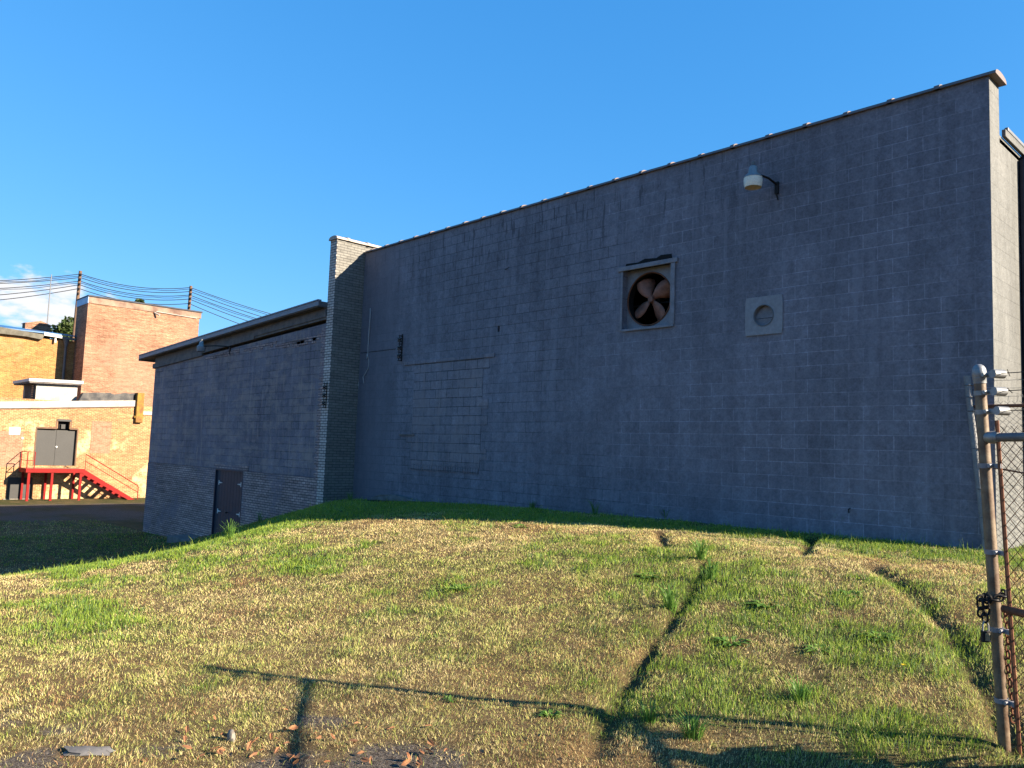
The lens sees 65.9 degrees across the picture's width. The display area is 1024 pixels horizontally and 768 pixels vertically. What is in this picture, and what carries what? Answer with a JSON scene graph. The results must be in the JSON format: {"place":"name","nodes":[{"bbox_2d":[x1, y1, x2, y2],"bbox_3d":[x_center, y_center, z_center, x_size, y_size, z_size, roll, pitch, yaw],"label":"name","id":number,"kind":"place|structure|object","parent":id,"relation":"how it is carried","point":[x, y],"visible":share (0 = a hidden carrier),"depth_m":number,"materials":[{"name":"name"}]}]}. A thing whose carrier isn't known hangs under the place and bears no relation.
{"place":"outdoors","nodes":[
{"label":"outdoors","id":0,"kind":"place"},
{"bbox_2d":[226,729,235,741],"bbox_3d":[-1.678,2.105,4.714,0.068,0.090,0.052,1,-5,11],"label":"stone","id":1,"kind":"object","parent":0,"point":[231,736],"visible":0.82,"depth_m":4.70,"materials":[{"name":"stone"}]},
{"bbox_2d":[0,496,1023,767],"bbox_3d":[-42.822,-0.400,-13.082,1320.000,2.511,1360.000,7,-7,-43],"label":"ground","id":2,"kind":"structure","parent":0,"point":[124,514],"depth_m":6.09,"materials":[{"name":"green plant"}]},
{"bbox_2d":[0,321,76,398],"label":"brick wing","id":3,"kind":"structure","parent":2,"relation":"on","point":[30,350],"depth_m":52.96,"materials":[{"name":"yellow brick"}]},
{"bbox_2d":[47,274,51,323],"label":"antenna mast","id":4,"kind":"object","parent":3,"relation":"on","point":[49,299],"visible":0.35,"depth_m":63.18,"materials":[{"name":"grey metal"}]},
{"bbox_2d":[50,316,73,340],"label":"broadleaf tree","id":5,"kind":"object","parent":2,"relation":"on","point":[65,326],"visible":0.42,"depth_m":75.12,"materials":[{"name":"green plant"}]},
{"bbox_2d":[0,392,151,499],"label":"loading dock block","id":6,"kind":"structure","parent":2,"relation":"on","point":[111,431],"depth_m":44.77,"materials":[{"name":"beige brick"}]},
{"bbox_2d":[0,431,23,466],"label":"bricked up window","id":7,"kind":"structure","parent":6,"relation":"in","point":[11,446],"depth_m":42.50,"materials":[{"name":"pink brick"}]},
{"bbox_2d":[6,477,32,498],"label":"basement door","id":8,"kind":"structure","parent":6,"relation":"in","point":[14,483],"depth_m":42.60,"materials":[{"name":"grey metal"}]},
{"bbox_2d":[13,378,83,400],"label":"roof penthouse","id":9,"kind":"object","parent":6,"relation":"on","point":[51,389],"visible":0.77,"depth_m":44.93,"materials":[{"name":"grey metal"}]},
{"bbox_2d":[35,429,75,465],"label":"loading door","id":10,"kind":"structure","parent":6,"relation":"in","point":[53,448],"depth_m":44.13,"materials":[{"name":"grey paint"}]},
{"bbox_2d":[90,421,111,453],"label":"bricked up window","id":11,"kind":"structure","parent":6,"relation":"in","point":[100,440],"depth_m":45.61,"materials":[{"name":"pink brick"}]},
{"bbox_2d":[72,271,81,340],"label":"utility pole","id":12,"kind":"object","parent":2,"relation":"on","point":[78,290],"visible":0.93,"depth_m":68.15,"materials":[{"name":"brown wood"}]},
{"bbox_2d":[0,289,238,323],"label":"overhead cable","id":13,"kind":"object","parent":12,"relation":"attached to","point":[110,297],"visible":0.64,"depth_m":69.00,"materials":[{"name":"black rubber"}]},
{"bbox_2d":[0,285,246,320],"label":"overhead cable","id":14,"kind":"object","parent":12,"relation":"attached to","point":[117,295],"visible":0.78,"depth_m":69.38,"materials":[{"name":"black rubber"}]},
{"bbox_2d":[0,281,253,318],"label":"overhead cable","id":15,"kind":"object","parent":12,"relation":"attached to","point":[125,294],"visible":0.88,"depth_m":69.56,"materials":[{"name":"black rubber"}]},
{"bbox_2d":[0,277,261,316],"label":"overhead cable","id":16,"kind":"object","parent":12,"relation":"attached to","point":[132,290],"visible":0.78,"depth_m":70.08,"materials":[{"name":"black rubber"}]},
{"bbox_2d":[0,274,270,314],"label":"overhead cable","id":17,"kind":"object","parent":12,"relation":"attached to","point":[132,288],"visible":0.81,"depth_m":70.11,"materials":[{"name":"black rubber"}]},
{"bbox_2d":[19,451,138,500],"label":"red steel stair","id":18,"kind":"object","parent":2,"relation":"on","point":[87,475],"visible":0.9,"depth_m":43.41,"materials":[{"name":"metal"}]},
{"bbox_2d":[63,746,115,755],"bbox_3d":[-2.384,2.055,4.420,0.320,0.036,0.132,2,-5,3],"label":"rubble","id":19,"kind":"object","parent":2,"relation":"on","point":[82,750],"visible":0.98,"depth_m":4.40,"materials":[{"name":"grey concrete"}]},
{"bbox_2d":[128,299,144,302],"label":"broadleaf tree","id":20,"kind":"object","parent":2,"relation":"on","point":[139,300],"visible":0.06,"depth_m":85.45,"materials":[{"name":"green plant"}]},
{"bbox_2d":[72,295,202,406],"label":"brick tower","id":21,"kind":"structure","parent":2,"relation":"on","point":[115,338],"depth_m":54.64,"materials":[{"name":"orange brick"}]},
{"bbox_2d":[182,745,192,748],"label":"fallen leaf","id":22,"kind":"object","parent":2,"relation":"on","point":[188,746],"visible":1,"depth_m":4.51,"materials":[{"name":"orange plant"}]},
{"bbox_2d":[187,286,191,309],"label":"utility pole","id":23,"kind":"object","parent":2,"relation":"on","point":[189,297],"visible":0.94,"depth_m":71.83,"materials":[{"name":"brown wood"}]},
{"bbox_2d":[220,520,243,538],"bbox_3d":[-4.536,2.346,12.790,0.539,0.335,0.651,2,-5,1],"label":"grass tuft","id":24,"kind":"object","parent":2,"relation":"on","point":[231,528],"visible":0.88,"depth_m":12.67,"materials":[{"name":"green plant"}]},
{"bbox_2d":[138,299,353,542],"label":"building","id":25,"kind":"structure","parent":2,"relation":"on","point":[235,434],"depth_m":23.57,"materials":[{"name":"paint"}]},
{"bbox_2d":[197,339,230,353],"bbox_3d":[-9.194,-1.143,24.414,1.095,0.474,0.272,2,-5,2],"label":"wall lamp","id":26,"kind":"object","parent":25,"relation":"attached to","point":[201,346],"visible":1,"depth_m":24.34,"materials":[{"name":"metal"}]},
{"bbox_2d":[211,468,246,534],"bbox_3d":[-8.483,3.651,23.581,0.155,2.170,1.930,7,-7,-43],"label":"door","id":27,"kind":"structure","parent":25,"relation":"in","point":[227,498],"depth_m":23.70,"materials":[{"name":"grey paint"}]},
{"bbox_2d":[246,740,251,749],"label":"fallen leaf","id":28,"kind":"object","parent":2,"relation":"on","point":[248,746],"visible":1,"depth_m":4.57,"materials":[{"name":"orange plant"}]},
{"bbox_2d":[289,725,297,729],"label":"fallen leaf","id":29,"kind":"object","parent":2,"relation":"on","point":[292,727],"visible":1,"depth_m":4.87,"materials":[{"name":"orange plant"}]},
{"bbox_2d":[298,565,320,569],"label":"weed","id":30,"kind":"object","parent":2,"relation":"on","point":[314,566],"visible":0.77,"depth_m":10.04,"materials":[{"name":"green plant"}]},
{"bbox_2d":[346,492,354,500],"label":"grass tuft","id":31,"kind":"object","parent":2,"relation":"on","point":[349,499],"visible":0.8,"depth_m":18.17,"materials":[{"name":"green plant"}]},
{"bbox_2d":[360,757,369,761],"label":"fallen leaf","id":32,"kind":"object","parent":2,"relation":"on","point":[365,759],"visible":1,"depth_m":4.39,"materials":[{"name":"brown plant"}]},
{"bbox_2d":[401,759,410,765],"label":"fallen leaf","id":33,"kind":"object","parent":2,"relation":"on","point":[405,762],"visible":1,"depth_m":4.35,"materials":[{"name":"orange plant"}]},
{"bbox_2d":[427,738,433,745],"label":"fallen leaf","id":34,"kind":"object","parent":2,"relation":"on","point":[430,742],"visible":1,"depth_m":4.63,"materials":[{"name":"brown plant"}]},
{"bbox_2d":[444,695,456,702],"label":"weed","id":35,"kind":"object","parent":2,"relation":"on","point":[449,698],"visible":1,"depth_m":5.45,"materials":[{"name":"green plant"}]},
{"bbox_2d":[447,584,474,590],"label":"weed","id":36,"kind":"object","parent":2,"relation":"on","point":[461,586],"visible":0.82,"depth_m":8.44,"materials":[{"name":"green plant"}]},
{"bbox_2d":[513,524,531,527],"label":"weed","id":37,"kind":"object","parent":2,"relation":"on","point":[517,525],"visible":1,"depth_m":11.71,"materials":[{"name":"green plant"}]},
{"bbox_2d":[538,709,562,717],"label":"weed","id":38,"kind":"object","parent":2,"relation":"on","point":[549,712],"visible":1,"depth_m":5.08,"materials":[{"name":"green plant"}]},
{"bbox_2d":[587,501,604,514],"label":"grass tuft","id":39,"kind":"object","parent":2,"relation":"on","point":[594,510],"visible":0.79,"depth_m":14.12,"materials":[{"name":"green plant"}]},
{"bbox_2d":[632,572,661,577],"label":"weed","id":40,"kind":"object","parent":2,"relation":"on","point":[655,576],"visible":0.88,"depth_m":8.24,"materials":[{"name":"green plant"}]},
{"bbox_2d":[626,698,672,723],"bbox_3d":[0.851,2.052,4.947,0.237,0.131,0.330,5,-6,-28],"label":"grass tuft","id":41,"kind":"object","parent":2,"relation":"on","point":[645,716],"visible":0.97,"depth_m":4.92,"materials":[{"name":"green plant"}]},
{"bbox_2d":[316,69,1023,550],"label":"warehouse","id":42,"kind":"structure","parent":2,"relation":"on","point":[880,247],"depth_m":12.70,"materials":[{"name":"grey concrete"}]},
{"bbox_2d":[321,382,327,407],"bbox_3d":[-4.720,0.268,19.885,0.134,0.660,0.097,7,-7,-43],"label":"insulator rack","id":43,"kind":"object","parent":42,"relation":"attached to","point":[324,386],"visible":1,"depth_m":19.85,"materials":[{"name":"metal"}]},
{"bbox_2d":[363,308,370,382],"bbox_3d":[-3.719,-0.983,20.268,0.067,1.935,0.221,7,-7,-43],"label":"loose cable","id":44,"kind":"object","parent":42,"relation":"attached to","point":[368,346],"visible":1,"depth_m":20.24,"materials":[{"name":"black rubber"}]},
{"bbox_2d":[397,334,402,360],"bbox_3d":[-2.720,-0.889,19.140,0.134,0.660,0.097,7,-7,-43],"label":"insulator rack","id":45,"kind":"object","parent":42,"relation":"attached to","point":[399,340],"visible":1,"depth_m":19.12,"materials":[{"name":"metal"}]},
{"bbox_2d":[406,358,489,467],"bbox_3d":[-1.496,0.662,17.752,0.020,2.340,2.860,7,-7,-43],"label":"bricked up doorway","id":46,"kind":"structure","parent":42,"relation":"in","point":[448,403],"depth_m":17.65,"materials":[{"name":"grey concrete"}]},
{"bbox_2d":[618,254,677,331],"bbox_3d":[2.575,-1.575,14.111,0.625,1.290,1.290,7,-7,-43],"label":"exhaust fan","id":47,"kind":"object","parent":42,"relation":"attached to","point":[664,290],"visible":0.96,"depth_m":14.06,"materials":[{"name":"metal"}]},
{"bbox_2d":[743,161,778,199],"bbox_3d":[3.822,-3.133,12.198,0.589,0.550,0.287,5,-6,-34],"label":"wall lamp","id":48,"kind":"object","parent":42,"relation":"attached to","point":[753,179],"visible":1,"depth_m":12.06,"materials":[{"name":"metal"}]},
{"bbox_2d":[745,294,782,335],"bbox_3d":[3.930,-1.058,12.264,0.123,0.600,0.630,7,-7,-43],"label":"vent plate","id":49,"kind":"object","parent":42,"relation":"attached to","point":[758,308],"visible":1,"depth_m":12.26,"materials":[{"name":"paint"}]},
{"bbox_2d":[652,581,687,612],"bbox_3d":[1.434,1.950,7.162,0.379,0.267,0.507,3,-5,-9],"label":"grass tuft","id":50,"kind":"object","parent":2,"relation":"on","point":[669,601],"visible":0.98,"depth_m":7.12,"materials":[{"name":"green plant"}]},
{"bbox_2d":[662,704,725,741],"bbox_3d":[1.072,2.010,4.623,0.406,0.156,0.313,-1,-6,29],"label":"grass tuft","id":51,"kind":"object","parent":2,"relation":"on","point":[690,731],"visible":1,"depth_m":4.64,"materials":[{"name":"green plant"}]},
{"bbox_2d":[685,538,722,559],"bbox_3d":[2.086,1.840,8.785,0.508,0.251,0.520,0,-5,25],"label":"grass tuft","id":52,"kind":"object","parent":2,"relation":"on","point":[700,554],"visible":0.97,"depth_m":8.75,"materials":[{"name":"green plant"}]},
{"bbox_2d":[693,556,730,580],"bbox_3d":[1.962,1.871,7.964,0.473,0.251,0.504,2,-5,4],"label":"grass tuft","id":53,"kind":"object","parent":2,"relation":"on","point":[710,572],"visible":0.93,"depth_m":7.89,"materials":[{"name":"green plant"}]},
{"bbox_2d":[711,636,753,646],"bbox_3d":[1.733,2.010,6.164,0.322,0.044,0.329,3,-5,-7],"label":"weed","id":54,"kind":"object","parent":2,"relation":"on","point":[722,639],"visible":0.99,"depth_m":6.18,"materials":[{"name":"green plant"}]},
{"bbox_2d":[746,598,779,608],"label":"weed","id":55,"kind":"object","parent":2,"relation":"on","point":[758,604],"visible":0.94,"depth_m":7.03,"materials":[{"name":"green plant"}]},
{"bbox_2d":[776,674,827,702],"bbox_3d":[1.875,1.969,5.086,0.334,0.148,0.322,3,-5,-8],"label":"grass tuft","id":56,"kind":"object","parent":2,"relation":"on","point":[801,692],"visible":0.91,"depth_m":5.06,"materials":[{"name":"green plant"}]},
{"bbox_2d":[803,643,834,653],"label":"weed","id":57,"kind":"object","parent":2,"relation":"on","point":[809,648],"visible":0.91,"depth_m":5.87,"materials":[{"name":"green plant"}]},
{"bbox_2d":[837,589,862,598],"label":"weed","id":58,"kind":"object","parent":2,"relation":"on","point":[850,591],"visible":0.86,"depth_m":7.13,"materials":[{"name":"green plant"}]},
{"bbox_2d":[863,631,900,641],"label":"weed","id":59,"kind":"object","parent":2,"relation":"on","point":[881,633],"visible":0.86,"depth_m":6.00,"materials":[{"name":"green plant"}]},
{"bbox_2d":[963,376,1023,552],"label":"chain link fence","id":60,"kind":"object","parent":2,"relation":"on","point":[968,385],"visible":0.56,"depth_m":9.80,"materials":[{"name":"grey metal"}]},
{"bbox_2d":[972,364,1023,757],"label":"chain link fence","id":61,"kind":"object","parent":2,"relation":"on","point":[986,437],"visible":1,"depth_m":4.31,"materials":[{"name":"metal"}]},
{"bbox_2d":[976,589,1006,623],"bbox_3d":[2.645,1.219,4.336,0.183,0.186,0.144,7,-7,-43],"label":"iron chain","id":62,"kind":"object","parent":61,"relation":"hanging from","point":[984,598],"visible":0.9,"depth_m":4.31,"materials":[{"name":"black metal"}]},
{"bbox_2d":[980,621,990,641],"bbox_3d":[2.583,1.350,4.307,0.048,0.114,0.026,2,-5,0],"label":"padlock","id":63,"kind":"object","parent":62,"relation":"hanging from","point":[985,635],"visible":1,"depth_m":4.30,"materials":[{"name":"metal"}]},
{"bbox_2d":[1003,613,1014,723],"bbox_3d":[2.720,1.535,4.316,0.078,0.626,0.041,4,-5,-24],"label":"iron chain","id":64,"kind":"object","parent":61,"relation":"hanging from","point":[1007,651],"visible":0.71,"depth_m":4.31,"materials":[{"name":"metal"}]},
{"bbox_2d":[0,0,1023,338],"label":"sky","id":65,"kind":"structure","parent":0,"point":[218,148],"materials":[{"name":"blue"}]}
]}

